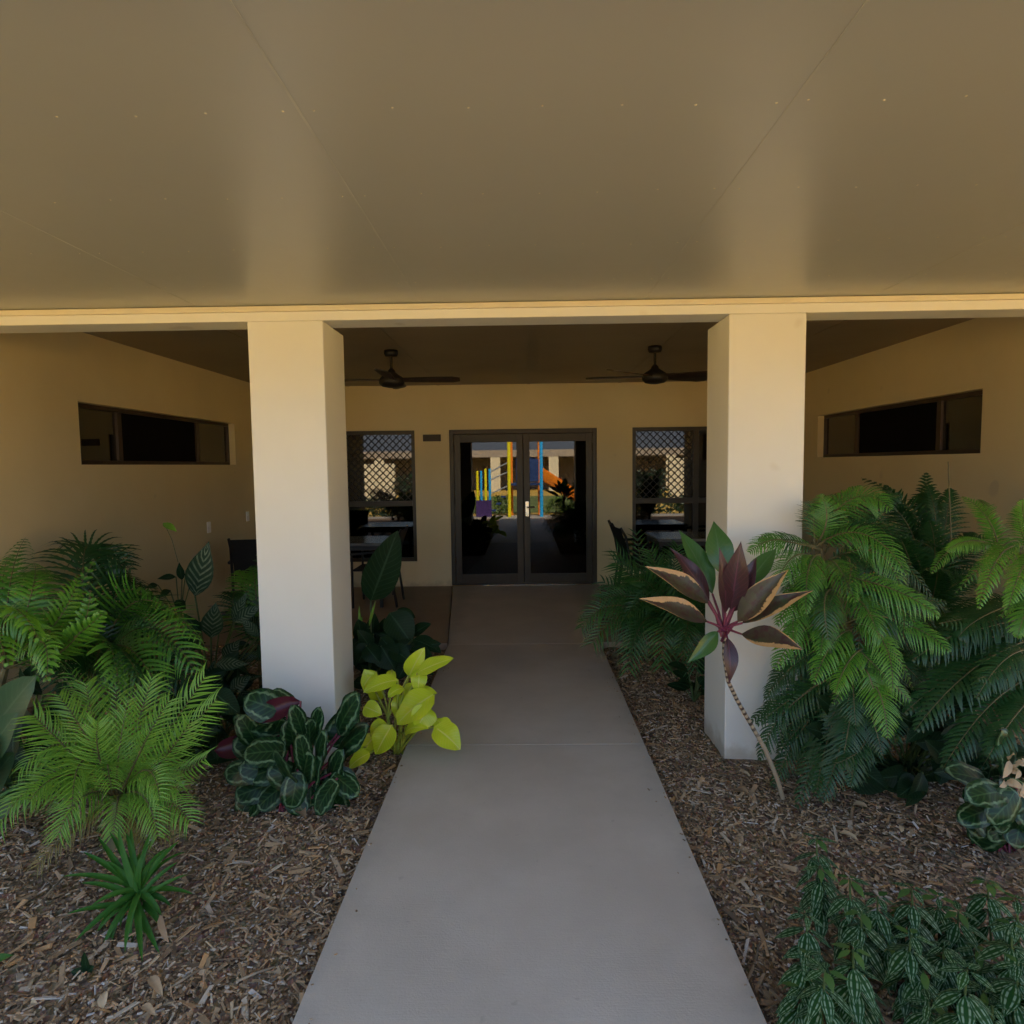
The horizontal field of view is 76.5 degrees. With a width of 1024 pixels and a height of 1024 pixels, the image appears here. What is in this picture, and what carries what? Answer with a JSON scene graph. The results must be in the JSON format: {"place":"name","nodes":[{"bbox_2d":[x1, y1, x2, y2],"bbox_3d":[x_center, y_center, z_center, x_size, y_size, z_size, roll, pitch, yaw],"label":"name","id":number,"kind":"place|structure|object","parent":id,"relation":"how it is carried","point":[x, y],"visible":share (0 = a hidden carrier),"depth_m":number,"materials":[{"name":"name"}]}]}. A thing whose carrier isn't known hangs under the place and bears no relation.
{"place":"outdoors","nodes":[
{"label":"outdoors","id":0,"kind":"place"},
{"bbox_2d":[452,584,600,643],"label":"ground","id":1,"kind":"structure","parent":0,"point":[575,584],"depth_m":9.49,"materials":[{"name":"grey concrete"}]},
{"bbox_2d":[0,644,1023,1023],"bbox_3d":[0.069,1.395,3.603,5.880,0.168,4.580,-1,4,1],"label":"wood chip mulch","id":2,"kind":"object","parent":1,"relation":"on","point":[336,863],"visible":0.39,"depth_m":2.60,"materials":[{"name":"brown wood"}]},
{"bbox_2d":[0,786,17,961],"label":"ground plant","id":3,"kind":"object","parent":2,"relation":"on","point":[3,956],"visible":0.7,"depth_m":2.14,"materials":[{"name":"green plant"}]},
{"bbox_2d":[0,676,35,818],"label":"paddle leaf plant","id":4,"kind":"object","parent":2,"relation":"on","point":[16,695],"visible":0.85,"depth_m":2.75,"materials":[{"name":"green plant"}]},
{"bbox_2d":[29,999,37,1004],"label":"dry leaf","id":5,"kind":"object","parent":2,"relation":"on","point":[33,1001],"visible":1,"depth_m":1.98,"materials":[{"name":"beige plant"}]},
{"bbox_2d":[3,666,81,796],"bbox_3d":[-2.470,1.092,3.196,0.878,0.772,0.508,3,6,45],"label":"broad leaf plant","id":6,"kind":"object","parent":2,"relation":"on","point":[15,746],"visible":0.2,"depth_m":3.09,"materials":[{"name":"green plant"}]},
{"bbox_2d":[38,875,64,903],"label":"twig","id":7,"kind":"object","parent":2,"relation":"on","point":[51,889],"visible":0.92,"depth_m":2.53,"materials":[{"name":"wood"}]},
{"bbox_2d":[0,537,107,686],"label":"fern","id":8,"kind":"object","parent":2,"relation":"on","point":[18,628],"visible":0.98,"depth_m":3.22,"materials":[{"name":"green plant"}]},
{"bbox_2d":[71,952,93,975],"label":"seedling","id":9,"kind":"object","parent":2,"relation":"on","point":[86,966],"visible":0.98,"depth_m":2.13,"materials":[{"name":"green plant"}]},
{"bbox_2d":[97,991,107,1007],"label":"dry leaf","id":10,"kind":"object","parent":2,"relation":"on","point":[102,1000],"visible":1,"depth_m":2.01,"materials":[{"name":"beige plant"}]},
{"bbox_2d":[8,529,213,743],"bbox_3d":[-2.436,0.787,3.887,2.008,1.255,0.979,3,6,44],"label":"fern","id":11,"kind":"object","parent":2,"relation":"on","point":[117,642],"visible":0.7,"depth_m":3.63,"materials":[{"name":"green plant"}]},
{"bbox_2d":[0,663,227,881],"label":"cycad","id":12,"kind":"object","parent":2,"relation":"on","point":[122,814],"visible":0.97,"depth_m":2.77,"materials":[{"name":"green plant"}]},
{"bbox_2d":[63,827,192,959],"bbox_3d":[-1.428,1.395,2.396,0.541,0.343,0.381,0,4,16],"label":"dracaena","id":13,"kind":"object","parent":2,"relation":"on","point":[134,875],"visible":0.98,"depth_m":2.39,"materials":[{"name":"green plant"}]},
{"bbox_2d":[140,1002,155,1015],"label":"fallen leaf","id":14,"kind":"object","parent":2,"relation":"on","point":[148,1007],"visible":1,"depth_m":1.98,"materials":[{"name":"beige plant"}]},
{"bbox_2d":[147,975,162,996],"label":"fallen leaf","id":15,"kind":"object","parent":2,"relation":"on","point":[154,982],"visible":1,"depth_m":2.08,"materials":[{"name":"beige plant"}]},
{"bbox_2d":[148,522,188,681],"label":"shrub","id":16,"kind":"object","parent":2,"relation":"on","point":[180,572],"visible":0.53,"depth_m":4.67,"materials":[{"name":"green plant"}]},
{"bbox_2d":[167,969,200,990],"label":"twig","id":17,"kind":"object","parent":2,"relation":"on","point":[184,978],"visible":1,"depth_m":2.11,"materials":[{"name":"wood"}]},
{"bbox_2d":[143,681,244,763],"bbox_3d":[-1.655,1.169,3.615,0.666,0.538,0.563,-1,4,1],"label":"broad leaf plant","id":18,"kind":"object","parent":2,"relation":"on","point":[219,733],"visible":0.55,"depth_m":3.51,"materials":[{"name":"green plant"}]},
{"bbox_2d":[165,542,261,696],"bbox_3d":[-1.942,0.793,4.328,0.906,1.174,0.750,-1,4,1],"label":"zebra plant","id":19,"kind":"object","parent":2,"relation":"on","point":[229,667],"visible":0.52,"depth_m":4.28,"materials":[{"name":"green plant"}]},
{"bbox_2d":[207,555,261,686],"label":"fern","id":20,"kind":"object","parent":2,"relation":"on","point":[235,597],"visible":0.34,"depth_m":4.96,"materials":[{"name":"green plant"}]},
{"bbox_2d":[236,966,274,981],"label":"twig","id":21,"kind":"object","parent":2,"relation":"on","point":[256,973],"visible":1,"depth_m":2.13,"materials":[{"name":"wood"}]},
{"bbox_2d":[214,688,369,816],"bbox_3d":[-1.077,1.225,3.219,0.769,0.735,0.436,-1,4,1],"label":"calathea","id":22,"kind":"object","parent":2,"relation":"on","point":[262,773],"visible":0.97,"depth_m":3.13,"materials":[{"name":"green plant"}]},
{"bbox_2d":[296,808,305,817],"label":"fallen leaf","id":23,"kind":"object","parent":2,"relation":"on","point":[303,812],"visible":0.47,"depth_m":3.10,"materials":[{"name":"brown plant"}]},
{"bbox_2d":[353,530,440,688],"bbox_3d":[-0.863,0.743,4.753,0.648,1.185,0.723,-2,4,-15],"label":"broad leaf plant","id":24,"kind":"object","parent":2,"relation":"on","point":[387,644],"visible":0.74,"depth_m":4.75,"materials":[{"name":"green plant"}]},
{"bbox_2d":[349,647,460,768],"bbox_3d":[-0.587,1.108,3.743,0.615,0.632,0.522,-1,4,1],"label":"lime leaf plant","id":25,"kind":"object","parent":2,"relation":"on","point":[412,705],"visible":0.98,"depth_m":3.67,"materials":[{"name":"plant"}]},
{"bbox_2d":[747,942,760,980],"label":"twig","id":26,"kind":"object","parent":2,"relation":"on","point":[753,966],"visible":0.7,"depth_m":2.17,"materials":[{"name":"wood"}]},
{"bbox_2d":[775,981,819,1023],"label":"silver striped plant","id":27,"kind":"object","parent":2,"relation":"on","point":[788,1011],"visible":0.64,"depth_m":1.86,"materials":[{"name":"green plant"}]},
{"bbox_2d":[774,948,830,1023],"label":"silver striped plant","id":28,"kind":"object","parent":2,"relation":"on","point":[796,975],"visible":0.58,"depth_m":1.89,"materials":[{"name":"green plant"}]},
{"bbox_2d":[795,962,856,1023],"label":"silver striped plant","id":29,"kind":"object","parent":2,"relation":"on","point":[820,1003],"visible":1,"depth_m":1.76,"materials":[{"name":"green plant"}]},
{"bbox_2d":[746,485,952,808],"bbox_3d":[1.738,0.637,3.347,0.889,1.545,1.398,2,5,35],"label":"fern","id":30,"kind":"object","parent":2,"relation":"on","point":[842,683],"visible":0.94,"depth_m":3.08,"materials":[{"name":"green plant"}]},
{"bbox_2d":[879,845,890,851],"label":"dry leaf","id":31,"kind":"object","parent":2,"relation":"on","point":[883,847],"visible":1,"depth_m":2.75,"materials":[{"name":"brown plant"}]},
{"bbox_2d":[889,907,931,956],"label":"silver striped plant","id":32,"kind":"object","parent":2,"relation":"on","point":[900,940],"visible":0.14,"depth_m":2.12,"materials":[{"name":"green plant"}]},
{"bbox_2d":[891,964,947,1021],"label":"silver striped plant","id":33,"kind":"object","parent":2,"relation":"on","point":[909,992],"visible":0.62,"depth_m":1.87,"materials":[{"name":"green plant"}]},
{"bbox_2d":[903,988,947,1023],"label":"silver striped plant","id":34,"kind":"object","parent":2,"relation":"on","point":[924,1016],"visible":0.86,"depth_m":1.78,"materials":[{"name":"green plant"}]},
{"bbox_2d":[917,888,959,948],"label":"silver striped plant","id":35,"kind":"object","parent":2,"relation":"on","point":[938,914],"visible":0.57,"depth_m":2.17,"materials":[{"name":"green plant"}]},
{"bbox_2d":[917,940,972,1012],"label":"silver striped plant","id":36,"kind":"object","parent":2,"relation":"on","point":[948,977],"visible":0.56,"depth_m":1.95,"materials":[{"name":"green plant"}]},
{"bbox_2d":[931,957,996,1023],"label":"silver striped plant","id":37,"kind":"object","parent":2,"relation":"on","point":[969,1010],"visible":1,"depth_m":1.68,"materials":[{"name":"green plant"}]},
{"bbox_2d":[955,941,999,1005],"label":"silver striped plant","id":38,"kind":"object","parent":2,"relation":"on","point":[969,959],"visible":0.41,"depth_m":1.97,"materials":[{"name":"green plant"}]},
{"bbox_2d":[953,980,1005,1023],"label":"silver striped plant","id":39,"kind":"object","parent":2,"relation":"on","point":[972,988],"visible":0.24,"depth_m":1.82,"materials":[{"name":"green plant"}]},
{"bbox_2d":[962,877,1014,952],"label":"silver striped plant","id":40,"kind":"object","parent":2,"relation":"on","point":[975,907],"visible":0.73,"depth_m":2.15,"materials":[{"name":"green plant"}]},
{"bbox_2d":[984,952,1023,1023],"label":"silver striped plant","id":41,"kind":"object","parent":2,"relation":"on","point":[1010,997],"visible":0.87,"depth_m":1.77,"materials":[{"name":"green plant"}]},
{"bbox_2d":[0,0,1023,763],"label":"building","id":42,"kind":"structure","parent":1,"relation":"on","point":[242,242],"depth_m":3.13,"materials":[{"name":"paint"}]},
{"bbox_2d":[78,403,229,464],"bbox_3d":[-3.401,-0.704,6.359,0.050,0.485,2.720,-1,4,1],"label":"window","id":43,"kind":"structure","parent":42,"relation":"in","point":[108,435],"depth_m":6.05,"materials":[{"name":"black glass"}]},
{"bbox_2d":[207,522,210,532],"bbox_3d":[-3.275,0.166,7.031,0.017,0.120,0.076,-1,4,1],"label":"wall socket","id":44,"kind":"object","parent":42,"relation":"attached to","point":[208,527],"depth_m":7.02,"materials":[{"name":"white plastic"}]},
{"bbox_2d":[246,511,249,520],"bbox_3d":[-3.260,0.054,8.026,0.017,0.120,0.076,-1,4,1],"label":"wall socket","id":45,"kind":"object","parent":42,"relation":"attached to","point":[247,515],"depth_m":8.01,"materials":[{"name":"white plastic"}]},
{"bbox_2d":[346,430,416,561],"bbox_3d":[-1.775,-0.208,8.791,0.970,1.765,0.070,-1,4,1],"label":"window","id":46,"kind":"structure","parent":42,"relation":"in","point":[380,464],"depth_m":8.77,"materials":[{"name":"glass"}]},
{"bbox_2d":[345,349,459,388],"bbox_3d":[-1.114,-1.321,6.008,0.947,0.340,0.947,3,6,43],"label":"ceiling fan","id":47,"kind":"object","parent":42,"relation":"hanging from","point":[391,378],"visible":0.96,"depth_m":5.97,"materials":[{"name":"black metal"}]},
{"bbox_2d":[423,434,440,440],"bbox_3d":[-1.067,-0.986,8.650,0.235,0.090,0.035,-1,4,1],"label":"wall plaque","id":48,"kind":"object","parent":42,"relation":"attached to","point":[434,437],"depth_m":8.63,"materials":[{"name":"brown metal"}]},
{"bbox_2d":[453,434,523,583],"bbox_3d":[-0.310,-0.037,8.776,0.928,2.015,0.059,-1,4,1],"label":"door","id":49,"kind":"structure","parent":42,"relation":"in","point":[488,468],"depth_m":8.78,"materials":[{"name":"clear glass"}]},
{"bbox_2d":[523,433,592,582],"bbox_3d":[0.623,-0.046,8.741,0.928,2.015,0.099,-1,4,1],"label":"door","id":50,"kind":"structure","parent":42,"relation":"in","point":[557,467],"depth_m":8.76,"materials":[{"name":"clear glass"}]},
{"bbox_2d":[586,345,706,383],"bbox_3d":[1.332,-1.348,5.964,1.211,0.340,0.624,-2,4,-14],"label":"ceiling fan","id":51,"kind":"object","parent":42,"relation":"hanging from","point":[654,374],"visible":0.96,"depth_m":5.92,"materials":[{"name":"black metal"}]},
{"bbox_2d":[632,426,706,558],"bbox_3d":[2.184,-0.253,8.726,1.150,1.765,0.072,-1,4,1],"label":"window","id":52,"kind":"structure","parent":42,"relation":"in","point":[669,464],"depth_m":8.71,"materials":[{"name":"glass"}]},
{"bbox_2d":[823,390,982,456],"bbox_3d":[3.648,-0.784,6.244,0.050,0.485,2.720,-1,4,1],"label":"window","id":53,"kind":"structure","parent":42,"relation":"in","point":[950,424],"depth_m":5.93,"materials":[{"name":"black glass"}]},
{"bbox_2d":[160,584,873,649],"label":"porch floor","id":54,"kind":"structure","parent":1,"relation":"on","point":[432,605],"depth_m":7.26,"materials":[{"name":"concrete"}]},
{"bbox_2d":[227,538,257,621],"bbox_3d":[-2.731,0.698,7.018,0.573,0.910,0.597,-1,4,-9],"label":"patio chair","id":55,"kind":"object","parent":54,"relation":"on","point":[243,554],"visible":0.27,"depth_m":6.75,"materials":[{"name":"black metal"}]},
{"bbox_2d":[349,536,392,607],"bbox_3d":[-1.865,0.706,7.851,0.800,0.750,0.800,-1,4,1],"label":"table","id":56,"kind":"object","parent":54,"relation":"on","point":[359,543],"visible":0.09,"depth_m":7.50,"materials":[{"name":"black metal"}]},
{"bbox_2d":[350,526,408,608],"bbox_3d":[-1.544,0.635,7.690,0.597,0.910,0.573,-1,4,1],"label":"patio chair","id":57,"kind":"object","parent":54,"relation":"on","point":[402,535],"visible":0.45,"depth_m":7.48,"materials":[{"name":"black metal"}]},
{"bbox_2d":[608,520,658,593],"bbox_3d":[1.514,0.564,8.142,0.597,0.910,0.573,0,4,4],"label":"patio chair","id":58,"kind":"object","parent":54,"relation":"on","point":[631,539],"visible":0.2,"depth_m":8.27,"materials":[{"name":"black metal"}]},
{"bbox_2d":[610,524,671,604],"bbox_3d":[1.486,0.605,7.586,0.597,0.910,0.573,-1,4,-6],"label":"patio chair","id":59,"kind":"object","parent":54,"relation":"on","point":[617,534],"visible":0.42,"depth_m":7.46,"materials":[{"name":"black metal"}]},
{"bbox_2d":[645,531,705,558],"bbox_3d":[2.086,0.653,7.887,0.800,0.750,0.800,-1,4,1],"label":"table","id":60,"kind":"object","parent":54,"relation":"on","point":[660,539],"visible":0.47,"depth_m":7.70,"materials":[{"name":"black metal"}]},
{"bbox_2d":[292,584,766,1023],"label":"path","id":61,"kind":"structure","parent":0,"point":[525,855],"depth_m":2.60,"materials":[{"name":"concrete"}]},
{"bbox_2d":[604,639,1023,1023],"bbox_3d":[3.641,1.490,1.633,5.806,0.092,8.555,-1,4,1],"label":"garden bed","id":62,"kind":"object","parent":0,"point":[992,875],"visible":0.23,"depth_m":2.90,"materials":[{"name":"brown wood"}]},
{"bbox_2d":[573,529,704,681],"bbox_3d":[1.126,0.748,4.952,1.338,1.153,1.233,-1,4,1],"label":"fern palm","id":63,"kind":"object","parent":62,"relation":"on","point":[652,618],"visible":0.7,"depth_m":4.78,"materials":[{"name":"green plant"}]},
{"bbox_2d":[667,657,704,701],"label":"broad leaf plant","id":64,"kind":"object","parent":62,"relation":"on","point":[684,683],"visible":0.84,"depth_m":4.52,"materials":[{"name":"green plant"}]},
{"bbox_2d":[639,521,812,799],"bbox_3d":[0.952,0.766,3.025,0.784,1.416,0.452,-1,4,1],"label":"cordyline","id":65,"kind":"object","parent":62,"relation":"on","point":[746,595],"visible":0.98,"depth_m":2.95,"materials":[{"name":"plant"}]},
{"bbox_2d":[735,786,748,793],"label":"fallen leaf","id":66,"kind":"object","parent":62,"relation":"on","point":[742,788],"visible":1,"depth_m":3.27,"materials":[{"name":"brown plant"}]},
{"bbox_2d":[774,906,833,988],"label":"silver striped plant","id":67,"kind":"object","parent":62,"relation":"on","point":[807,940],"visible":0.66,"depth_m":1.99,"materials":[{"name":"green plant"}]},
{"bbox_2d":[791,833,839,919],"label":"silver striped plant","id":68,"kind":"object","parent":62,"relation":"on","point":[806,876],"visible":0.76,"depth_m":2.34,"materials":[{"name":"green plant"}]},
{"bbox_2d":[798,858,844,942],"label":"silver striped plant","id":69,"kind":"object","parent":62,"relation":"on","point":[816,901],"visible":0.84,"depth_m":2.25,"materials":[{"name":"green plant"}]},
{"bbox_2d":[826,874,870,971],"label":"silver striped plant","id":70,"kind":"object","parent":62,"relation":"on","point":[837,905],"visible":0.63,"depth_m":2.09,"materials":[{"name":"green plant"}]},
{"bbox_2d":[839,830,857,839],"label":"fallen leaf","id":71,"kind":"object","parent":62,"relation":"on","point":[848,833],"visible":1,"depth_m":2.84,"materials":[{"name":"beige plant"}]},
{"bbox_2d":[824,958,886,1023],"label":"silver striped plant","id":72,"kind":"object","parent":62,"relation":"on","point":[870,1016],"visible":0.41,"depth_m":1.84,"materials":[{"name":"green plant"}]},
{"bbox_2d":[829,939,884,1023],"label":"silver striped plant","id":73,"kind":"object","parent":62,"relation":"on","point":[854,987],"visible":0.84,"depth_m":1.82,"materials":[{"name":"green plant"}]},
{"bbox_2d":[852,800,867,807],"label":"fallen leaf","id":74,"kind":"object","parent":62,"relation":"on","point":[860,803],"visible":0.97,"depth_m":3.10,"materials":[{"name":"beige plant"}]},
{"bbox_2d":[834,907,891,988],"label":"silver striped plant","id":75,"kind":"object","parent":62,"relation":"on","point":[874,961],"visible":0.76,"depth_m":2.00,"materials":[{"name":"green plant"}]},
{"bbox_2d":[854,891,900,950],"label":"silver striped plant","id":76,"kind":"object","parent":62,"relation":"on","point":[882,926],"visible":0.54,"depth_m":2.08,"materials":[{"name":"green plant"}]},
{"bbox_2d":[878,990,885,997],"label":"fallen leaf","id":77,"kind":"object","parent":62,"relation":"on","point":[882,992],"visible":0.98,"depth_m":1.98,"materials":[{"name":"brown plant"}]},
{"bbox_2d":[868,934,905,995],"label":"silver striped plant","id":78,"kind":"object","parent":62,"relation":"on","point":[885,962],"visible":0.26,"depth_m":2.02,"materials":[{"name":"green plant"}]},
{"bbox_2d":[897,819,907,823],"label":"dry leaf","id":79,"kind":"object","parent":62,"relation":"on","point":[900,821],"visible":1,"depth_m":2.95,"materials":[{"name":"brown plant"}]},
{"bbox_2d":[878,925,939,1019],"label":"silver striped plant","id":80,"kind":"object","parent":62,"relation":"on","point":[900,962],"visible":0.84,"depth_m":1.90,"materials":[{"name":"green plant"}]},
{"bbox_2d":[804,674,1023,805],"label":"broad leaf plant","id":81,"kind":"object","parent":62,"relation":"on","point":[911,776],"visible":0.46,"depth_m":3.14,"materials":[{"name":"green plant"}]},
{"bbox_2d":[889,882,941,960],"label":"silver striped plant","id":82,"kind":"object","parent":62,"relation":"on","point":[912,913],"visible":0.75,"depth_m":2.07,"materials":[{"name":"green plant"}]},
{"bbox_2d":[862,462,993,711],"bbox_3d":[2.478,0.538,3.914,0.738,1.674,1.390,2,5,36],"label":"fern","id":83,"kind":"object","parent":62,"relation":"on","point":[924,542],"visible":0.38,"depth_m":4.05,"materials":[{"name":"green plant"}]},
{"bbox_2d":[931,901,988,970],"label":"silver striped plant","id":84,"kind":"object","parent":62,"relation":"on","point":[953,935],"visible":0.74,"depth_m":2.11,"materials":[{"name":"green plant"}]},
{"bbox_2d":[902,496,1023,770],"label":"fern","id":85,"kind":"object","parent":62,"relation":"on","point":[989,653],"visible":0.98,"depth_m":2.92,"materials":[{"name":"green plant"}]},
{"bbox_2d":[962,862,975,868],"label":"dry leaf","id":86,"kind":"object","parent":62,"relation":"on","point":[966,865],"visible":1,"depth_m":2.61,"materials":[{"name":"beige plant"}]},
{"bbox_2d":[945,729,1023,852],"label":"calathea","id":87,"kind":"object","parent":62,"relation":"on","point":[990,814],"visible":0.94,"depth_m":2.57,"materials":[{"name":"green plant"}]},
{"bbox_2d":[972,998,1015,1023],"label":"silver striped plant","id":88,"kind":"object","parent":62,"relation":"on","point":[998,1015],"visible":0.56,"depth_m":1.75,"materials":[{"name":"green plant"}]},
{"bbox_2d":[971,919,1023,998],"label":"silver striped plant","id":89,"kind":"object","parent":62,"relation":"on","point":[995,949],"visible":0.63,"depth_m":1.88,"materials":[{"name":"green plant"}]},
{"bbox_2d":[986,976,1023,1023],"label":"silver striped plant","id":90,"kind":"object","parent":62,"relation":"on","point":[1009,1018],"visible":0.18,"depth_m":1.81,"materials":[{"name":"green plant"}]},
{"bbox_2d":[987,891,1023,975],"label":"silver striped plant","id":91,"kind":"object","parent":62,"relation":"on","point":[1018,909],"visible":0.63,"depth_m":1.95,"materials":[{"name":"green plant"}]}
]}

